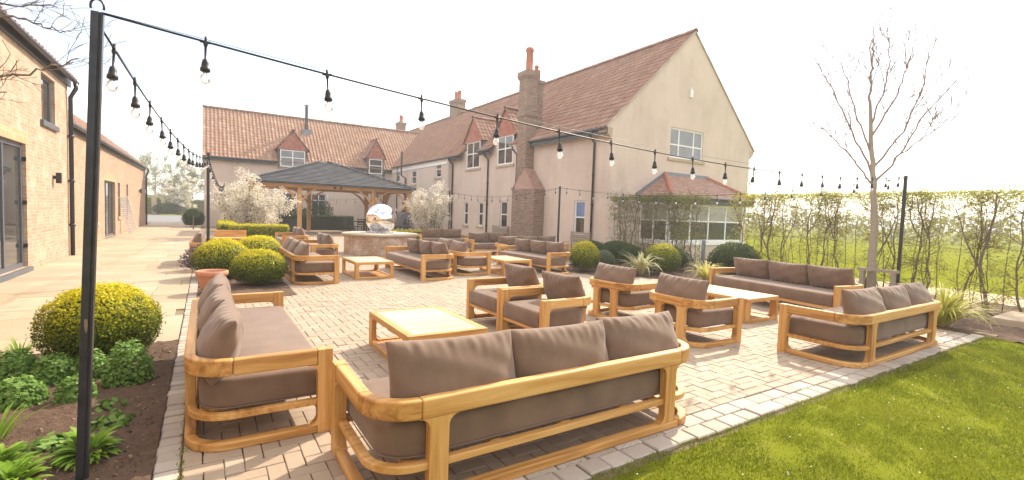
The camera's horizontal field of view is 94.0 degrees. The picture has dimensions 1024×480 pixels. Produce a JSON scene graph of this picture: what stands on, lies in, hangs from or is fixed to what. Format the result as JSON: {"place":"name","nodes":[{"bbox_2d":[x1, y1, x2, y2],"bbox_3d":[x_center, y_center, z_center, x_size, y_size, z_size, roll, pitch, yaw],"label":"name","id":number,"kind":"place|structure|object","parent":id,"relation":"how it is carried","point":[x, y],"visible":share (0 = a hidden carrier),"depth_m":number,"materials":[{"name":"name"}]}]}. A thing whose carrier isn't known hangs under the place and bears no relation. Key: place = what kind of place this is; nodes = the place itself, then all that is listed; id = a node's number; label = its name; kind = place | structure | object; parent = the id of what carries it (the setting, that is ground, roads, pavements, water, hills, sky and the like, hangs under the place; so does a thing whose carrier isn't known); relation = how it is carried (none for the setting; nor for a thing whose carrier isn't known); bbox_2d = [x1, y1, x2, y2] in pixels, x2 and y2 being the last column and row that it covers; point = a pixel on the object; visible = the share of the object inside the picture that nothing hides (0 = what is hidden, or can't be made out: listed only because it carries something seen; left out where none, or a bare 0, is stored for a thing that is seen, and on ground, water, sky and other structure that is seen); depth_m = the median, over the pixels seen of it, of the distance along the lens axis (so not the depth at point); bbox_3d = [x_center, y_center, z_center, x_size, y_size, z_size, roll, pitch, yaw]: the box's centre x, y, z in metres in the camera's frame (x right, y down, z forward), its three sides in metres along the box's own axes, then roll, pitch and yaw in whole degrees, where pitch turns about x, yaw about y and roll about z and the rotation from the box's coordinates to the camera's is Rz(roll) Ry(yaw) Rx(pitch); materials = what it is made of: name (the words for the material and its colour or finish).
{"place":"outdoors","nodes":[
{"label":"outdoors","id":0,"kind":"place"},
{"bbox_2d":[0,5,148,282],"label":"brick barn","id":1,"kind":"structure","parent":0,"point":[42,156],"depth_m":11.14,"materials":[{"name":"beige brick"}]},
{"bbox_2d":[0,137,33,282],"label":"patio door","id":2,"kind":"structure","parent":1,"relation":"in","point":[11,190],"depth_m":9.40,"materials":[{"name":"grey glass"}]},
{"bbox_2d":[40,75,59,132],"bbox_3d":[-11.054,-3.263,11.334,0.200,1.220,1.410,0,4,-33],"label":"window","id":3,"kind":"structure","parent":1,"relation":"in","point":[45,121],"depth_m":11.51,"materials":[{"name":"grey glass"}]},
{"bbox_2d":[104,181,115,238],"bbox_3d":[-17.011,-1.250,20.168,0.200,2.450,2.870,0,4,-33],"label":"patio door","id":4,"kind":"structure","parent":1,"relation":"in","point":[108,185],"depth_m":20.42,"materials":[{"name":"grey glass"}]},
{"bbox_2d":[0,339,177,479],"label":"soil bed","id":5,"kind":"object","parent":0,"point":[63,415],"visible":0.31,"depth_m":3.30,"materials":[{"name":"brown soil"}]},
{"bbox_2d":[0,441,38,464],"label":"broad leaf plant","id":6,"kind":"object","parent":5,"relation":"on","point":[10,453],"visible":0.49,"depth_m":2.75,"materials":[{"name":"green plant"}]},
{"bbox_2d":[0,347,39,382],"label":"leafy mound","id":7,"kind":"object","parent":5,"relation":"on","point":[18,360],"visible":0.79,"depth_m":4.00,"materials":[{"name":"green plant"}]},
{"bbox_2d":[0,374,50,412],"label":"leafy mound","id":8,"kind":"object","parent":5,"relation":"on","point":[13,387],"visible":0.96,"depth_m":3.53,"materials":[{"name":"green plant"}]},
{"bbox_2d":[0,397,50,439],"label":"blade plant","id":9,"kind":"object","parent":5,"relation":"on","point":[8,429],"visible":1,"depth_m":3.10,"materials":[{"name":"green plant"}]},
{"bbox_2d":[0,453,53,479],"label":"broad leaf plant","id":10,"kind":"object","parent":5,"relation":"on","point":[16,470],"visible":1,"depth_m":2.60,"materials":[{"name":"green plant"}]},
{"bbox_2d":[17,430,69,455],"bbox_3d":[-2.911,1.289,2.966,0.270,0.135,0.273,3,3,20],"label":"leafy mound","id":11,"kind":"object","parent":5,"relation":"on","point":[46,443],"visible":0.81,"depth_m":2.95,"materials":[{"name":"green plant"}]},
{"bbox_2d":[28,352,78,385],"bbox_3d":[-3.869,1.091,4.031,0.382,0.277,0.351,0,4,-33],"label":"leafy mound","id":12,"kind":"object","parent":5,"relation":"on","point":[56,364],"visible":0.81,"depth_m":3.96,"materials":[{"name":"green plant"}]},
{"bbox_2d":[0,0,126,102],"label":"garden tree","id":13,"kind":"object","parent":5,"relation":"on","point":[6,75],"visible":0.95,"depth_m":3.65,"materials":[{"name":"brown plant"}]},
{"bbox_2d":[51,373,98,404],"bbox_3d":[-3.341,1.144,3.660,0.285,0.268,0.282,0,4,-33],"label":"leafy mound","id":14,"kind":"object","parent":5,"relation":"on","point":[67,389],"visible":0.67,"depth_m":3.58,"materials":[{"name":"green plant"}]},
{"bbox_2d":[45,425,122,470],"bbox_3d":[-2.575,1.223,2.890,0.362,0.194,0.372,0,4,-33],"label":"broad leaf plant","id":15,"kind":"object","parent":5,"relation":"on","point":[65,454],"visible":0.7,"depth_m":2.87,"materials":[{"name":"green plant"}]},
{"bbox_2d":[75,0,104,479],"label":"light pole","id":16,"kind":"object","parent":5,"relation":"on","point":[92,172],"visible":1,"depth_m":2.58,"materials":[{"name":"metal"}]},
{"bbox_2d":[104,31,224,192],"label":"string lights","id":17,"kind":"object","parent":16,"relation":"hanging from","point":[111,75],"visible":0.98,"depth_m":3.98,"materials":[{"name":"plastic"}]},
{"bbox_2d":[103,12,905,192],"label":"string lights","id":18,"kind":"object","parent":16,"relation":"hanging from","point":[204,68],"visible":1,"depth_m":3.65,"materials":[{"name":"plastic"}]},
{"bbox_2d":[69,348,111,381],"bbox_3d":[-3.660,1.089,4.144,0.302,0.296,0.309,0,4,-33],"label":"leafy mound","id":19,"kind":"object","parent":5,"relation":"on","point":[98,362],"visible":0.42,"depth_m":4.10,"materials":[{"name":"green plant"}]},
{"bbox_2d":[26,280,165,361],"bbox_3d":[-3.942,0.756,4.571,1.048,0.757,1.046,0,4,-33],"label":"box ball","id":20,"kind":"object","parent":5,"relation":"on","point":[123,314],"visible":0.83,"depth_m":4.33,"materials":[{"name":"green plant"}]},
{"bbox_2d":[91,409,135,431],"bbox_3d":[-2.782,1.260,3.290,0.322,0.146,0.318,0,4,-33],"label":"leafy mound","id":21,"kind":"object","parent":5,"relation":"on","point":[120,418],"visible":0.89,"depth_m":3.28,"materials":[{"name":"green plant"}]},
{"bbox_2d":[98,338,155,387],"bbox_3d":[-3.281,1.046,4.071,0.400,0.421,0.387,0,4,-33],"label":"leafy mound","id":22,"kind":"object","parent":5,"relation":"on","point":[129,358],"visible":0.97,"depth_m":4.00,"materials":[{"name":"green plant"}]},
{"bbox_2d":[0,222,200,353],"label":"path","id":23,"kind":"structure","parent":0,"point":[145,257],"depth_m":9.62,"materials":[{"name":"stone"}]},
{"bbox_2d":[199,275,296,296],"bbox_3d":[-5.598,0.814,9.895,1.450,0.057,4.550,0,4,-33],"label":"soil bed","id":24,"kind":"object","parent":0,"point":[238,287],"visible":0.27,"depth_m":8.96,"materials":[{"name":"brown soil"}]},
{"bbox_2d":[195,269,228,291],"bbox_3d":[-5.220,0.724,8.315,0.500,0.390,0.500,0,4,-33],"label":"terracotta pot","id":25,"kind":"object","parent":24,"relation":"on","point":[205,277],"visible":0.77,"depth_m":8.12,"materials":[{"name":"ceramic"}]},
{"bbox_2d":[189,237,247,276],"bbox_3d":[-6.126,0.332,10.094,1.199,0.817,1.230,0,4,-33],"label":"box ball","id":26,"kind":"object","parent":24,"relation":"on","point":[219,253],"visible":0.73,"depth_m":9.73,"materials":[{"name":"green plant"}]},
{"bbox_2d":[228,247,288,283],"bbox_3d":[-4.927,0.489,9.308,1.089,0.702,1.033,0,4,-33],"label":"box ball","id":27,"kind":"object","parent":24,"relation":"on","point":[258,266],"visible":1,"depth_m":9.05,"materials":[{"name":"green plant"}]},
{"bbox_2d":[237,234,280,252],"bbox_3d":[-6.108,0.271,11.448,1.254,0.829,1.189,0,4,-33],"label":"box ball","id":28,"kind":"object","parent":24,"relation":"on","point":[255,241],"visible":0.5,"depth_m":11.23,"materials":[{"name":"green plant"}]},
{"bbox_2d":[0,0,1023,231],"label":"sky","id":29,"kind":"structure","parent":0,"point":[434,48],"materials":[{"name":"white"}]},
{"bbox_2d":[145,222,998,479],"bbox_3d":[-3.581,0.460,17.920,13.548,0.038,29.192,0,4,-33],"label":"patio","id":30,"kind":"structure","parent":0,"point":[335,317],"depth_m":5.02,"materials":[{"name":"grey concrete"}]},
{"bbox_2d":[202,164,301,225],"bbox_3d":[-12.037,-1.791,22.280,4.160,3.518,2.582,1,3,-14],"label":"blossom shrub","id":31,"kind":"object","parent":30,"relation":"on","point":[253,207],"visible":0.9,"depth_m":21.94,"materials":[{"name":"white plant"}]},
{"bbox_2d":[227,222,288,241],"bbox_3d":[-9.854,-0.229,18.609,2.191,0.928,0.888,0,4,-33],"label":"box hedge","id":32,"kind":"object","parent":30,"relation":"on","point":[260,229],"visible":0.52,"depth_m":18.40,"materials":[{"name":"green plant"}]},
{"bbox_2d":[184,273,332,451],"bbox_3d":[-2.297,0.828,4.162,0.861,0.836,2.576,0,4,-33],"label":"sofa","id":33,"kind":"object","parent":30,"relation":"on","point":[235,356],"visible":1,"depth_m":3.19,"materials":[{"name":"brown fabric"}]},
{"bbox_2d":[279,236,339,284],"bbox_3d":[-4.594,0.395,10.655,0.861,0.834,2.576,0,4,-33],"label":"sofa","id":34,"kind":"object","parent":30,"relation":"on","point":[300,258],"visible":0.98,"depth_m":9.69,"materials":[{"name":"brown fabric"}]},
{"bbox_2d":[279,214,354,229],"bbox_3d":[-13.648,-1.251,33.530,5.022,1.133,1.046,0,4,-33],"label":"box hedge","id":35,"kind":"object","parent":30,"relation":"on","point":[325,222],"visible":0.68,"depth_m":33.45,"materials":[{"name":"green plant"}]},
{"bbox_2d":[298,232,338,254],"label":"sofa","id":36,"kind":"object","parent":30,"relation":"on","point":[326,245],"visible":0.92,"depth_m":12.84,"materials":[{"name":"brown fabric"}]},
{"bbox_2d":[239,160,416,230],"bbox_3d":[-11.363,-2.673,29.588,9.382,4.424,5.427,0,4,-33],"label":"gazebo","id":37,"kind":"object","parent":30,"relation":"on","point":[318,175],"visible":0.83,"depth_m":28.32,"materials":[{"name":"grey wood"}]},
{"bbox_2d":[342,256,393,279],"bbox_3d":[-3.381,0.636,11.153,0.850,0.380,1.260,0,4,-33],"label":"coffee table","id":38,"kind":"object","parent":30,"relation":"on","point":[356,273],"visible":1,"depth_m":10.89,"materials":[{"name":"brown wood"}]},
{"bbox_2d":[341,231,418,256],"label":"brick plinth","id":39,"kind":"structure","parent":30,"relation":"on","point":[358,244],"depth_m":15.66,"materials":[{"name":"stone"}]},
{"bbox_2d":[352,230,410,233],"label":"pebbles","id":40,"kind":"object","parent":39,"relation":"on","point":[376,232],"visible":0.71,"depth_m":16.42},
{"bbox_2d":[366,204,395,231],"bbox_3d":[-4.586,-0.743,16.738,1.040,1.040,1.040,0,4,-33],"label":"mirror sphere","id":41,"kind":"object","parent":40,"relation":"on","point":[380,217],"visible":0.86,"depth_m":16.36,"materials":[{"name":"metal"}]},
{"bbox_2d":[385,238,453,280],"bbox_3d":[-2.313,0.409,11.820,0.861,0.834,2.576,0,4,-33],"label":"sofa","id":42,"kind":"object","parent":30,"relation":"on","point":[422,257],"visible":1,"depth_m":11.22,"materials":[{"name":"brown fabric"}]},
{"bbox_2d":[369,306,487,359],"bbox_3d":[-0.947,1.046,5.186,0.850,0.380,1.260,0,4,-33],"label":"coffee table","id":43,"kind":"object","parent":30,"relation":"on","point":[423,323],"visible":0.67,"depth_m":5.07,"materials":[{"name":"brown wood"}]},
{"bbox_2d":[398,181,459,231],"bbox_3d":[-4.074,-1.450,23.625,2.920,3.246,2.817,0,4,-33],"label":"blossom shrub","id":44,"kind":"object","parent":30,"relation":"on","point":[423,215],"visible":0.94,"depth_m":23.41,"materials":[{"name":"white plant"}]},
{"bbox_2d":[419,228,467,241],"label":"sofa","id":45,"kind":"object","parent":30,"relation":"on","point":[434,235],"visible":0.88,"depth_m":20.07,"materials":[{"name":"brown fabric"}]},
{"bbox_2d":[438,238,490,275],"bbox_3d":[-1.408,0.400,12.578,0.861,0.831,1.956,0,4,-33],"label":"sofa","id":46,"kind":"object","parent":30,"relation":"on","point":[462,257],"visible":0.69,"depth_m":11.84,"materials":[{"name":"brown wood"}]},
{"bbox_2d":[465,232,507,252],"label":"sofa","id":47,"kind":"object","parent":30,"relation":"on","point":[482,241],"visible":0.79,"depth_m":17.71,"materials":[{"name":"brown fabric"}]},
{"bbox_2d":[466,263,542,330],"bbox_3d":[-0.051,0.763,6.846,0.861,0.825,0.936,0,4,-33],"label":"armchair","id":48,"kind":"object","parent":30,"relation":"on","point":[487,301],"visible":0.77,"depth_m":6.78,"materials":[{"name":"brown fabric"}]},
{"bbox_2d":[479,255,531,275],"bbox_3d":[-0.183,0.662,12.668,0.850,0.380,1.260,0,4,-33],"label":"coffee table","id":49,"kind":"object","parent":30,"relation":"on","point":[503,259],"visible":0.65,"depth_m":12.34,"materials":[{"name":"brown wood"}]},
{"bbox_2d":[331,311,689,479],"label":"sofa","id":50,"kind":"object","parent":30,"relation":"on","point":[433,401],"visible":1,"depth_m":2.88,"materials":[{"name":"brown fabric"}]},
{"bbox_2d":[495,236,569,260],"bbox_3d":[0.654,0.280,16.032,2.576,0.833,0.861,0,4,-33],"label":"sofa","id":51,"kind":"object","parent":30,"relation":"on","point":[505,240],"visible":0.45,"depth_m":15.87,"materials":[{"name":"brown fabric"}]},
{"bbox_2d":[496,238,569,273],"bbox_3d":[0.595,0.413,13.565,0.861,0.833,2.576,0,4,-33],"label":"sofa","id":52,"kind":"object","parent":30,"relation":"on","point":[548,256],"visible":0.99,"depth_m":13.19,"materials":[{"name":"brown fabric"}]},
{"bbox_2d":[499,271,590,330],"bbox_3d":[0.459,0.827,6.011,0.861,0.824,0.936,0,4,-33],"label":"armchair","id":53,"kind":"object","parent":30,"relation":"on","point":[567,301],"visible":0.92,"depth_m":5.83,"materials":[{"name":"brown fabric"}]},
{"bbox_2d":[557,186,560,241],"bbox_3d":[1.708,-0.642,17.518,0.064,2.642,0.064,0,4,-33],"label":"light pole","id":54,"kind":"object","parent":30,"relation":"on","point":[558,224],"visible":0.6,"depth_m":17.48,"materials":[{"name":"black metal"}]},
{"bbox_2d":[451,178,903,204],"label":"string lights","id":55,"kind":"object","parent":54,"relation":"hanging from","point":[853,184],"visible":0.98,"depth_m":12.95,"materials":[{"name":"plastic"}]},
{"bbox_2d":[152,266,984,479],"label":"kerb strip","id":56,"kind":"object","parent":30,"relation":"on","point":[170,444],"visible":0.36,"depth_m":3.72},
{"bbox_2d":[588,262,656,316],"bbox_3d":[1.745,0.790,7.511,0.861,0.822,0.936,0,4,-37],"label":"armchair","id":57,"kind":"object","parent":30,"relation":"on","point":[615,287],"visible":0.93,"depth_m":7.19,"materials":[{"name":"brown fabric"}]},
{"bbox_2d":[649,272,743,347],"bbox_3d":[2.354,0.875,6.301,0.861,0.825,0.936,0,4,-33],"label":"armchair","id":58,"kind":"object","parent":30,"relation":"on","point":[683,301],"visible":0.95,"depth_m":5.97,"materials":[{"name":"brown fabric"}]},
{"bbox_2d":[706,285,778,323],"bbox_3d":[3.601,1.047,8.006,0.850,0.380,1.260,0,4,-33],"label":"coffee table","id":59,"kind":"object","parent":30,"relation":"on","point":[749,316],"visible":0.52,"depth_m":7.68,"materials":[{"name":"brown wood"}]},
{"bbox_2d":[709,257,863,309],"bbox_3d":[4.997,0.820,8.883,0.861,0.832,2.576,1,3,-25],"label":"sofa","id":60,"kind":"object","parent":30,"relation":"on","point":[813,286],"visible":0.94,"depth_m":8.65,"materials":[{"name":"brown fabric"}]},
{"bbox_2d":[777,281,940,367],"bbox_3d":[4.548,0.956,6.119,2.576,0.833,0.861,0,4,-33],"label":"sofa","id":61,"kind":"object","parent":30,"relation":"on","point":[870,317],"visible":1,"depth_m":5.57,"materials":[{"name":"brown fabric"}]},
{"bbox_2d":[145,214,1023,296],"bbox_3d":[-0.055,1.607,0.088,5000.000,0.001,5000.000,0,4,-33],"label":"ground","id":62,"kind":"structure","parent":0,"point":[954,258],"depth_m":26.31,"materials":[{"name":"green plant"}]},
{"bbox_2d":[156,153,186,194],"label":"woodland tree","id":63,"kind":"object","parent":62,"relation":"on","point":[177,180],"visible":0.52,"depth_m":79.45,"materials":[{"name":"white plant"}]},
{"bbox_2d":[153,173,203,214],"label":"blossom tree","id":64,"kind":"object","parent":62,"relation":"on","point":[185,191],"visible":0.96,"depth_m":59.71,"materials":[{"name":"white plant"}]},
{"bbox_2d":[202,28,755,258],"bbox_3d":[-7.069,-6.311,32.133,23.220,11.800,38.580,0,4,-33],"label":"farmhouse","id":65,"kind":"object","parent":62,"relation":"on","point":[670,94],"visible":0.95,"depth_m":22.84,"materials":[{"name":"paint"}]},
{"bbox_2d":[574,201,584,236],"bbox_3d":[2.874,-0.874,20.313,0.180,1.600,0.950,0,4,-33],"label":"window","id":66,"kind":"structure","parent":65,"relation":"in","point":[579,205],"depth_m":20.39,"materials":[{"name":"glass"}]},
{"bbox_2d":[667,127,704,164],"bbox_3d":[7.697,-4.133,21.076,2.490,1.430,0.180,0,4,-33],"label":"window","id":67,"kind":"structure","parent":65,"relation":"in","point":[681,140],"depth_m":21.09,"materials":[{"name":"grey glass"}]},
{"bbox_2d":[559,261,1023,342],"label":"soil bed","id":68,"kind":"object","parent":62,"relation":"on","point":[970,325],"visible":0.13,"depth_m":8.31,"materials":[{"name":"brown soil"}]},
{"bbox_2d":[568,240,601,269],"bbox_3d":[2.059,0.419,13.561,0.948,0.858,0.966,0,4,-33],"label":"box ball","id":69,"kind":"object","parent":68,"relation":"on","point":[584,255],"visible":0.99,"depth_m":13.29,"materials":[{"name":"green plant"}]},
{"bbox_2d":[609,182,637,242],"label":"hornbeam","id":70,"kind":"object","parent":68,"relation":"on","point":[623,231],"visible":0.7,"depth_m":17.05,"materials":[{"name":"green plant"}]},
{"bbox_2d":[617,244,644,265],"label":"round shrub","id":71,"kind":"object","parent":68,"relation":"on","point":[632,249],"visible":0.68,"depth_m":14.84,"materials":[{"name":"green plant"}]},
{"bbox_2d":[613,191,650,248],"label":"hornbeam","id":72,"kind":"object","parent":68,"relation":"on","point":[638,208],"visible":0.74,"depth_m":16.58,"materials":[{"name":"green plant"}]},
{"bbox_2d":[615,251,662,274],"bbox_3d":[3.560,0.615,13.090,1.577,0.692,1.565,0,4,-33],"label":"strap leaf plant","id":73,"kind":"object","parent":68,"relation":"on","point":[641,265],"visible":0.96,"depth_m":12.98,"materials":[{"name":"plant"}]},
{"bbox_2d":[633,186,663,251],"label":"hornbeam","id":74,"kind":"object","parent":68,"relation":"on","point":[643,236],"visible":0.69,"depth_m":16.27,"materials":[{"name":"green plant"}]},
{"bbox_2d":[635,185,670,246],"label":"hornbeam","id":75,"kind":"object","parent":68,"relation":"on","point":[655,222],"visible":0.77,"depth_m":15.91,"materials":[{"name":"green plant"}]},
{"bbox_2d":[644,241,681,272],"bbox_3d":[4.241,0.470,13.461,1.099,0.889,1.081,0,4,-33],"label":"box ball","id":76,"kind":"object","parent":68,"relation":"on","point":[668,260],"visible":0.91,"depth_m":13.16,"materials":[{"name":"green plant"}]},
{"bbox_2d":[655,182,690,253],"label":"hornbeam","id":77,"kind":"object","parent":68,"relation":"on","point":[675,223],"visible":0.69,"depth_m":15.29,"materials":[{"name":"green plant"}]},
{"bbox_2d":[652,189,698,245],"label":"hornbeam","id":78,"kind":"object","parent":68,"relation":"on","point":[667,203],"visible":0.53,"depth_m":15.42,"materials":[{"name":"green plant"}]},
{"bbox_2d":[668,189,707,269],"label":"hornbeam","id":79,"kind":"object","parent":68,"relation":"on","point":[684,215],"visible":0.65,"depth_m":14.89,"materials":[{"name":"green plant"}]},
{"bbox_2d":[675,186,718,270],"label":"hornbeam","id":80,"kind":"object","parent":68,"relation":"on","point":[708,198],"visible":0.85,"depth_m":14.53,"materials":[{"name":"green plant"}]},
{"bbox_2d":[705,241,762,274],"bbox_3d":[6.157,0.504,13.222,1.566,0.988,1.414,0,4,-33],"label":"round shrub","id":81,"kind":"object","parent":68,"relation":"on","point":[725,253],"visible":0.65,"depth_m":12.85,"materials":[{"name":"green plant"}]},
{"bbox_2d":[719,185,759,246],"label":"hornbeam","id":82,"kind":"object","parent":68,"relation":"on","point":[741,214],"visible":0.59,"depth_m":13.30,"materials":[{"name":"green plant"}]},
{"bbox_2d":[735,186,788,259],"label":"hornbeam","id":83,"kind":"object","parent":68,"relation":"on","point":[762,218],"visible":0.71,"depth_m":12.85,"materials":[{"name":"green plant"}]},
{"bbox_2d":[741,176,794,262],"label":"hornbeam","id":84,"kind":"object","parent":68,"relation":"on","point":[772,224],"visible":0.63,"depth_m":12.56,"materials":[{"name":"green plant"}]},
{"bbox_2d":[755,186,824,262],"bbox_3d":[7.060,-0.140,12.302,1.357,2.634,1.198,2,3,8],"label":"hornbeam","id":85,"kind":"object","parent":68,"relation":"on","point":[781,256],"visible":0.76,"depth_m":12.26,"materials":[{"name":"green plant"}]},
{"bbox_2d":[785,176,845,265],"bbox_3d":[7.498,-0.180,11.879,1.091,2.871,1.259,0,4,-33],"label":"hornbeam","id":86,"kind":"object","parent":68,"relation":"on","point":[806,238],"visible":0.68,"depth_m":11.90,"materials":[{"name":"green plant"}]},
{"bbox_2d":[802,181,861,267],"bbox_3d":[7.662,-0.099,11.492,1.193,2.690,1.216,0,4,-33],"label":"hornbeam","id":87,"kind":"object","parent":68,"relation":"on","point":[824,239],"visible":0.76,"depth_m":11.55,"materials":[{"name":"green plant"}]},
{"bbox_2d":[808,185,867,282],"bbox_3d":[7.692,-0.036,11.375,1.081,2.552,1.396,0,4,-33],"label":"hornbeam","id":88,"kind":"object","parent":68,"relation":"on","point":[833,197],"visible":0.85,"depth_m":11.31,"materials":[{"name":"green plant"}]},
{"bbox_2d":[857,267,899,285],"bbox_3d":[7.658,0.935,10.032,0.090,0.660,0.730,0,4,-33],"label":"stake","id":89,"kind":"object","parent":68,"relation":"on","point":[893,273],"visible":0.64,"depth_m":9.98,"materials":[{"name":"brown wood"}]},
{"bbox_2d":[847,175,916,287],"bbox_3d":[8.286,-0.112,10.737,1.272,2.912,1.407,0,4,-33],"label":"hornbeam","id":90,"kind":"object","parent":68,"relation":"on","point":[863,225],"visible":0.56,"depth_m":10.84,"materials":[{"name":"green plant"}]},
{"bbox_2d":[846,180,937,286],"bbox_3d":[8.301,0.002,10.490,1.357,2.634,1.198,2,3,8],"label":"hornbeam","id":91,"kind":"object","parent":68,"relation":"on","point":[883,223],"visible":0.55,"depth_m":10.47,"materials":[{"name":"green plant"}]},
{"bbox_2d":[786,0,1013,287],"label":"bare tree","id":92,"kind":"object","parent":68,"relation":"on","point":[872,250],"visible":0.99,"depth_m":10.20,"materials":[{"name":"brown plant"}]},
{"bbox_2d":[896,176,907,282],"bbox_3d":[8.109,-0.009,9.957,0.064,2.642,0.064,0,4,-33],"label":"light pole","id":93,"kind":"object","parent":68,"relation":"on","point":[902,220],"visible":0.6,"depth_m":9.93,"materials":[{"name":"black metal"}]},
{"bbox_2d":[883,172,952,298],"bbox_3d":[8.498,-0.049,10.105,1.091,2.871,1.259,0,4,-33],"label":"hornbeam","id":94,"kind":"object","parent":68,"relation":"on","point":[919,235],"visible":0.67,"depth_m":10.03,"materials":[{"name":"green plant"}]},
{"bbox_2d":[889,178,960,299],"bbox_3d":[8.562,0.015,9.971,1.193,2.690,1.216,0,4,-33],"label":"hornbeam","id":95,"kind":"object","parent":68,"relation":"on","point":[927,226],"visible":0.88,"depth_m":9.83,"materials":[{"name":"green plant"}]},
{"bbox_2d":[930,280,1002,330],"bbox_3d":[6.861,0.999,7.585,1.530,0.750,1.518,0,4,-33],"label":"strap leaf plant","id":96,"kind":"object","parent":68,"relation":"on","point":[950,310],"visible":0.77,"depth_m":7.40,"materials":[{"name":"green plant"}]},
{"bbox_2d":[931,180,1023,308],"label":"hornbeam","id":97,"kind":"object","parent":68,"relation":"on","point":[961,192],"visible":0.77,"depth_m":9.33,"materials":[{"name":"green plant"}]},
{"bbox_2d":[932,163,1023,312],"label":"hornbeam","id":98,"kind":"object","parent":68,"relation":"on","point":[979,264],"visible":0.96,"depth_m":9.09,"materials":[{"name":"green plant"}]},
{"bbox_2d":[973,188,1023,311],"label":"hornbeam","id":99,"kind":"object","parent":68,"relation":"on","point":[1016,279],"visible":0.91,"depth_m":8.87,"materials":[{"name":"green plant"}]},
{"bbox_2d":[990,311,1023,328],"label":"stone kerb","id":100,"kind":"structure","parent":68,"relation":"on","point":[1012,319],"depth_m":7.84,"materials":[{"name":"stone"}]},
{"bbox_2d":[745,209,1023,245],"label":"hedgerow","id":101,"kind":"object","parent":62,"relation":"on","point":[905,229],"visible":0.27,"depth_m":51.53,"materials":[{"name":"green plant"}]},
{"bbox_2d":[584,337,1023,479],"bbox_3d":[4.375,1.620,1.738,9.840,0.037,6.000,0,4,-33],"label":"lawn","id":102,"kind":"structure","parent":0,"point":[781,452],"depth_m":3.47,"materials":[{"name":"green plant"}]},
{"bbox_2d":[689,260,1023,306],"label":"gravel strip","id":103,"kind":"object","parent":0,"point":[932,291],"depth_m":11.43,"materials":[{"name":"gravel"}]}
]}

